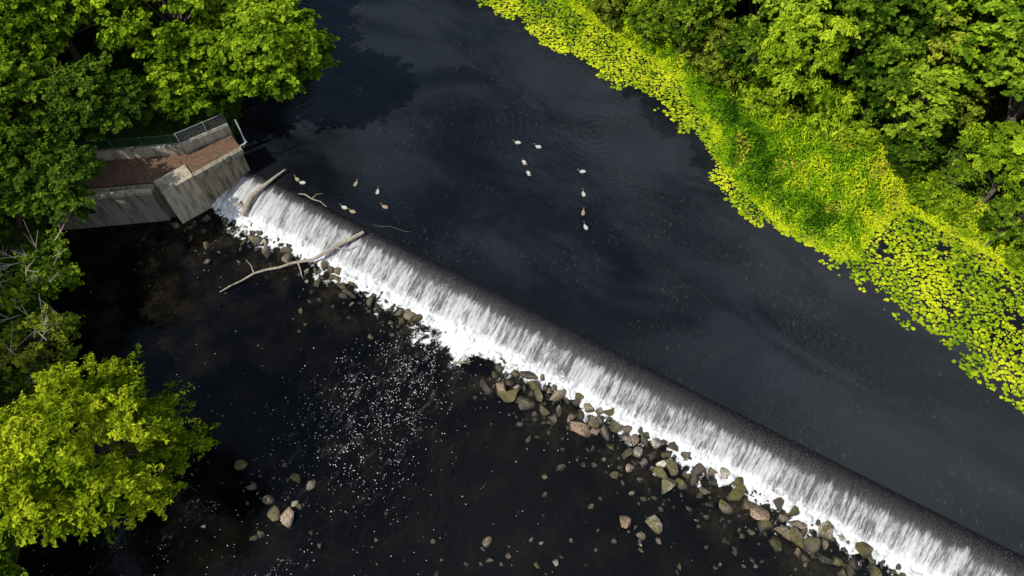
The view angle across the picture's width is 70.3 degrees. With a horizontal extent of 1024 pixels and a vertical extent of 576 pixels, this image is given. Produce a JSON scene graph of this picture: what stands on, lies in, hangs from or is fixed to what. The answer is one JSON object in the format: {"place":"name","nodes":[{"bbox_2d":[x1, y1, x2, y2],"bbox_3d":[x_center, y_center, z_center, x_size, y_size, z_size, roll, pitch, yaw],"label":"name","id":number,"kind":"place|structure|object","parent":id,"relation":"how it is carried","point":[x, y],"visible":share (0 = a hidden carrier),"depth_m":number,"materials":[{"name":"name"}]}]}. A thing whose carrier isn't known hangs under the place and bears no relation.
{"place":"outdoors","nodes":[
{"label":"outdoors","id":0,"kind":"place"},
{"bbox_2d":[0,0,1023,575],"bbox_3d":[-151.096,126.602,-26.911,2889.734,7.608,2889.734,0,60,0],"label":"ground","id":1,"kind":"structure","parent":0,"point":[132,134],"depth_m":51.23,"materials":[{"name":"green plant"}]},
{"bbox_2d":[0,198,14,263],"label":"alder tree","id":2,"kind":"object","parent":1,"relation":"on","point":[5,227],"visible":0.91,"depth_m":44.08,"materials":[{"name":"green plant"}]},
{"bbox_2d":[0,524,28,575],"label":"ash tree","id":3,"kind":"object","parent":1,"relation":"on","point":[10,566],"visible":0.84,"depth_m":35.00,"materials":[{"name":"green plant"}]},
{"bbox_2d":[0,49,61,134],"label":"alder tree","id":4,"kind":"object","parent":1,"relation":"on","point":[25,77],"visible":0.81,"depth_m":45.86,"materials":[{"name":"green plant"}]},
{"bbox_2d":[0,216,84,328],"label":"bankside shrub","id":5,"kind":"object","parent":1,"relation":"on","point":[17,292],"visible":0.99,"depth_m":43.78,"materials":[{"name":"green plant"}]},
{"bbox_2d":[0,296,85,394],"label":"bankside shrub","id":6,"kind":"object","parent":1,"relation":"on","point":[14,374],"visible":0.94,"depth_m":41.85,"materials":[{"name":"green plant"}]},
{"bbox_2d":[0,114,109,229],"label":"alder tree","id":7,"kind":"object","parent":1,"relation":"on","point":[66,191],"visible":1,"depth_m":43.01,"materials":[{"name":"green plant"}]},
{"bbox_2d":[0,0,148,64],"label":"maple tree","id":8,"kind":"object","parent":1,"relation":"on","point":[47,23],"visible":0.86,"depth_m":47.45,"materials":[{"name":"green plant"}]},
{"bbox_2d":[35,49,153,141],"bbox_3d":[-27.009,-11.710,48.147,6.599,6.965,7.065,0,60,0],"label":"alder tree","id":9,"kind":"object","parent":1,"relation":"on","point":[80,78],"visible":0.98,"depth_m":46.26,"materials":[{"name":"green plant"}]},
{"bbox_2d":[64,4,153,31],"bbox_3d":[-28.579,-20.217,52.209,5.631,7.894,5.996,34,65,18],"label":"alder tree","id":10,"kind":"object","parent":1,"relation":"on","point":[91,22],"visible":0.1,"depth_m":50.42,"materials":[{"name":"green plant"}]},
{"bbox_2d":[0,344,220,547],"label":"ash tree","id":11,"kind":"object","parent":1,"relation":"on","point":[99,408],"visible":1,"depth_m":34.16,"materials":[{"name":"green plant"}]},
{"bbox_2d":[0,0,245,575],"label":"undergrowth","id":12,"kind":"object","parent":1,"relation":"on","point":[116,55],"visible":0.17,"depth_m":53.35,"materials":[{"name":"green plant"}]},
{"bbox_2d":[48,123,249,229],"bbox_3d":[-25.143,-6.743,50.976,13.788,5.450,4.689,-13,61,-8],"label":"concrete abutment","id":13,"kind":"object","parent":1,"relation":"on","point":[187,180],"visible":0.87,"depth_m":49.77,"materials":[{"name":"grey concrete"}]},
{"bbox_2d":[77,115,226,150],"bbox_3d":[-24.205,-10.144,49.170,9.515,1.080,1.033,-13,61,-8],"label":"fence","id":14,"kind":"object","parent":13,"relation":"on","point":[155,136],"visible":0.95,"depth_m":49.19,"materials":[{"name":"metal"}]},
{"bbox_2d":[235,119,246,147],"bbox_3d":[-18.744,-10.406,49.949,0.667,2.739,0.607,-25,63,-14],"label":"steel pole","id":15,"kind":"object","parent":13,"relation":"on","point":[245,141],"visible":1,"depth_m":50.01,"materials":[{"name":"grey metal"}]},
{"bbox_2d":[75,0,243,63],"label":"maple tree","id":16,"kind":"object","parent":1,"relation":"on","point":[159,42],"visible":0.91,"depth_m":48.13,"materials":[{"name":"green plant"}]},
{"bbox_2d":[140,54,235,124],"bbox_3d":[-22.469,-13.474,50.170,6.976,5.123,6.126,0,60,0],"label":"maple tree","id":17,"kind":"object","parent":1,"relation":"on","point":[164,75],"visible":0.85,"depth_m":48.80,"materials":[{"name":"green plant"}]},
{"bbox_2d":[200,0,340,102],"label":"maple tree","id":18,"kind":"object","parent":1,"relation":"on","point":[278,50],"visible":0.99,"depth_m":47.96,"materials":[{"name":"green plant"}]},
{"bbox_2d":[15,205,901,575],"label":"river water downstream","id":19,"kind":"object","parent":1,"relation":"on","point":[411,437],"visible":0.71,"depth_m":42.87,"materials":[{"name":"liquid"}]},
{"bbox_2d":[454,353,472,363],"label":"snagged branch","id":20,"kind":"object","parent":19,"relation":"on","point":[458,361],"visible":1,"depth_m":45.56,"materials":[{"name":"brown wood"}]},
{"bbox_2d":[133,259,812,575],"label":"river stones","id":21,"kind":"object","parent":1,"relation":"on","point":[653,522],"visible":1,"depth_m":40.64,"materials":[{"name":"grey stone"}]},
{"bbox_2d":[162,215,905,575],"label":"riprap boulders","id":22,"kind":"object","parent":1,"relation":"on","point":[760,515],"visible":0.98,"depth_m":42.73,"materials":[{"name":"grey stone"}]},
{"bbox_2d":[591,0,626,31],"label":"hazel shrub","id":23,"kind":"object","parent":1,"relation":"on","point":[611,17],"visible":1,"depth_m":57.57,"materials":[{"name":"green plant"}]},
{"bbox_2d":[211,169,1023,575],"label":"weir","id":24,"kind":"object","parent":1,"relation":"on","point":[889,525],"visible":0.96,"depth_m":43.94,"materials":[{"name":"liquid"}]},
{"bbox_2d":[233,169,284,216],"bbox_3d":[-17.511,-6.622,51.338,4.295,1.396,1.169,-32,65,-17],"label":"driftwood log","id":25,"kind":"object","parent":24,"relation":"on","point":[246,205],"visible":1,"depth_m":50.95,"materials":[{"name":"brown wood"}]},
{"bbox_2d":[220,231,364,291],"bbox_3d":[-14.674,-1.718,48.613,10.079,1.476,2.059,-11,61,-6],"label":"driftwood branch","id":26,"kind":"object","parent":24,"relation":"on","point":[343,242],"visible":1,"depth_m":48.83,"materials":[{"name":"brown wood"}]},
{"bbox_2d":[298,193,326,206],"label":"stranded branch","id":27,"kind":"object","parent":24,"relation":"on","point":[312,198],"visible":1,"depth_m":50.49,"materials":[{"name":"brown wood"}]},
{"bbox_2d":[234,0,1023,555],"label":"river water upstream","id":28,"kind":"object","parent":1,"relation":"on","point":[668,262],"visible":0.56,"depth_m":49.00,"materials":[{"name":"black liquid"}]},
{"bbox_2d":[476,0,1023,412],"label":"water lily pads","id":29,"kind":"object","parent":28,"relation":"on","point":[943,239],"visible":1,"depth_m":48.25,"materials":[{"name":"green plant"}]},
{"bbox_2d":[618,0,660,29],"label":"willow shrub","id":30,"kind":"object","parent":1,"relation":"on","point":[627,7],"visible":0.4,"depth_m":57.48,"materials":[{"name":"green plant"}]},
{"bbox_2d":[627,1,666,43],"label":"alder tree","id":31,"kind":"object","parent":1,"relation":"on","point":[649,30],"visible":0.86,"depth_m":55.74,"materials":[{"name":"green plant"}]},
{"bbox_2d":[646,0,686,26],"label":"hazel shrub","id":32,"kind":"object","parent":1,"relation":"on","point":[655,3],"visible":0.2,"depth_m":55.99,"materials":[{"name":"green plant"}]},
{"bbox_2d":[655,0,713,54],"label":"alder tree","id":33,"kind":"object","parent":1,"relation":"on","point":[682,34],"visible":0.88,"depth_m":52.86,"materials":[{"name":"green plant"}]},
{"bbox_2d":[657,0,736,21],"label":"alder tree","id":34,"kind":"object","parent":1,"relation":"on","point":[720,7],"visible":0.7,"depth_m":52.53,"materials":[{"name":"green plant"}]},
{"bbox_2d":[680,16,738,67],"bbox_3d":[14.992,-18.492,54.685,4.600,4.694,3.840,5,60,3],"label":"hazel shrub","id":35,"kind":"object","parent":1,"relation":"on","point":[720,25],"visible":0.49,"depth_m":53.88,"materials":[{"name":"green plant"}]},
{"bbox_2d":[694,41,747,90],"bbox_3d":[15.749,-16.477,53.972,3.414,4.074,4.220,-36,66,-19],"label":"hazel shrub","id":36,"kind":"object","parent":1,"relation":"on","point":[716,68],"visible":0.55,"depth_m":53.46,"materials":[{"name":"green plant"}]},
{"bbox_2d":[712,15,799,86],"bbox_3d":[17.386,-16.203,52.342,5.835,6.159,6.053,36,63,20],"label":"alder tree","id":37,"kind":"object","parent":1,"relation":"on","point":[740,34],"visible":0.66,"depth_m":50.43,"materials":[{"name":"green plant"}]},
{"bbox_2d":[736,80,788,122],"bbox_3d":[18.116,-13.627,52.498,3.428,3.070,3.792,-25,62,-11],"label":"willow shrub","id":38,"kind":"object","parent":1,"relation":"on","point":[753,92],"visible":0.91,"depth_m":51.93,"materials":[{"name":"green plant"}]},
{"bbox_2d":[744,0,810,35],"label":"alder tree","id":39,"kind":"object","parent":1,"relation":"on","point":[757,18],"visible":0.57,"depth_m":50.58,"materials":[{"name":"green plant"}]},
{"bbox_2d":[562,0,1023,277],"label":"reed bed","id":40,"kind":"object","parent":1,"relation":"on","point":[845,205],"visible":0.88,"depth_m":49.96,"materials":[{"name":"green plant"}]},
{"bbox_2d":[576,0,1023,266],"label":"undergrowth","id":41,"kind":"object","parent":1,"relation":"on","point":[995,98],"visible":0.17,"depth_m":51.90,"materials":[{"name":"green plant"}]},
{"bbox_2d":[757,0,851,56],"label":"alder tree","id":42,"kind":"object","parent":1,"relation":"on","point":[789,7],"visible":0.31,"depth_m":47.84,"materials":[{"name":"green plant"}]},
{"bbox_2d":[761,0,848,45],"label":"oak tree","id":43,"kind":"object","parent":1,"relation":"on","point":[831,9],"visible":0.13,"depth_m":50.19,"materials":[{"name":"green plant"}]},
{"bbox_2d":[752,8,862,107],"bbox_3d":[19.691,-14.979,49.533,6.392,9.392,7.411,-22,63,-8],"label":"willow tree","id":44,"kind":"object","parent":1,"relation":"on","point":[787,53],"visible":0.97,"depth_m":47.37,"materials":[{"name":"green plant"}]},
{"bbox_2d":[802,81,863,146],"bbox_3d":[22.407,-12.277,50.645,3.784,3.679,5.179,8,67,0],"label":"willow shrub","id":45,"kind":"object","parent":1,"relation":"on","point":[844,110],"visible":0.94,"depth_m":49.85,"materials":[{"name":"green plant"}]},
{"bbox_2d":[828,119,881,158],"bbox_3d":[23.847,-10.505,50.526,3.835,2.018,3.231,-24,63,-12],"label":"willow shrub","id":46,"kind":"object","parent":1,"relation":"on","point":[867,134],"visible":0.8,"depth_m":49.92,"materials":[{"name":"green plant"}]},
{"bbox_2d":[818,0,945,86],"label":"alder tree","id":47,"kind":"object","parent":1,"relation":"on","point":[876,18],"visible":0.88,"depth_m":46.54,"materials":[{"name":"green plant"}]},
{"bbox_2d":[838,31,931,119],"bbox_3d":[24.925,-13.772,49.062,5.888,7.487,6.322,23,64,16],"label":"alder tree","id":48,"kind":"object","parent":1,"relation":"on","point":[872,65],"visible":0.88,"depth_m":46.78,"materials":[{"name":"green plant"}]},
{"bbox_2d":[879,128,944,183],"bbox_3d":[26.603,-8.675,49.081,3.704,4.711,3.909,-17,51,-14],"label":"alder tree","id":49,"kind":"object","parent":1,"relation":"on","point":[898,153],"visible":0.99,"depth_m":48.00,"materials":[{"name":"green plant"}]},
{"bbox_2d":[863,57,962,143],"bbox_3d":[26.231,-11.551,48.412,4.617,7.433,5.752,-29,64,-16],"label":"alder tree","id":50,"kind":"object","parent":1,"relation":"on","point":[933,93],"visible":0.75,"depth_m":46.50,"materials":[{"name":"green plant"}]},
{"bbox_2d":[880,0,969,32],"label":"alder tree","id":51,"kind":"object","parent":1,"relation":"on","point":[900,8],"visible":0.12,"depth_m":48.09,"materials":[{"name":"green plant"}]},
{"bbox_2d":[900,167,950,212],"bbox_3d":[28.371,-6.884,49.695,3.489,1.913,3.795,-6,57,-7],"label":"willow shrub","id":52,"kind":"object","parent":1,"relation":"on","point":[934,178],"visible":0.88,"depth_m":49.09,"materials":[{"name":"green plant"}]},
{"bbox_2d":[882,0,994,109],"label":"tree","id":53,"kind":"object","parent":1,"relation":"on","point":[936,50],"visible":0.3,"depth_m":46.94,"materials":[{"name":"green plant"}]},
{"bbox_2d":[905,79,994,137],"bbox_3d":[29.733,-12.276,49.667,5.277,5.419,4.357,12,61,7],"label":"hazel shrub","id":54,"kind":"object","parent":1,"relation":"on","point":[974,108],"visible":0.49,"depth_m":48.45,"materials":[{"name":"green plant"}]},
{"bbox_2d":[933,189,978,224],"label":"willow shrub","id":55,"kind":"object","parent":1,"relation":"on","point":[959,210],"visible":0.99,"depth_m":48.68,"materials":[{"name":"green plant"}]},
{"bbox_2d":[926,1,1003,39],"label":"alder tree","id":56,"kind":"object","parent":1,"relation":"on","point":[990,18],"visible":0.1,"depth_m":47.43,"materials":[{"name":"green plant"}]},
{"bbox_2d":[911,0,1023,90],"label":"oak tree","id":57,"kind":"object","parent":1,"relation":"on","point":[984,34],"visible":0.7,"depth_m":45.26,"materials":[{"name":"green plant"}]},
{"bbox_2d":[950,120,1023,203],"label":"willow tree","id":58,"kind":"object","parent":1,"relation":"on","point":[1003,146],"visible":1,"depth_m":45.77,"materials":[{"name":"green plant"}]},
{"bbox_2d":[987,45,996,91],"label":"alder tree","id":59,"kind":"object","parent":1,"relation":"on","point":[990,89],"visible":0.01,"depth_m":52.79,"materials":[{"name":"green plant"}]},
{"bbox_2d":[961,20,1023,145],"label":"alder tree","id":60,"kind":"object","parent":1,"relation":"on","point":[1014,32],"visible":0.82,"depth_m":44.11,"materials":[{"name":"green plant"}]},
{"bbox_2d":[977,188,1023,247],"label":"alder tree","id":61,"kind":"object","parent":1,"relation":"on","point":[1000,206],"visible":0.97,"depth_m":45.51,"materials":[{"name":"green plant"}]},
{"bbox_2d":[1004,240,1023,271],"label":"willow shrub","id":62,"kind":"object","parent":1,"relation":"on","point":[1009,257],"visible":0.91,"depth_m":47.38,"materials":[{"name":"green plant"}]}
]}

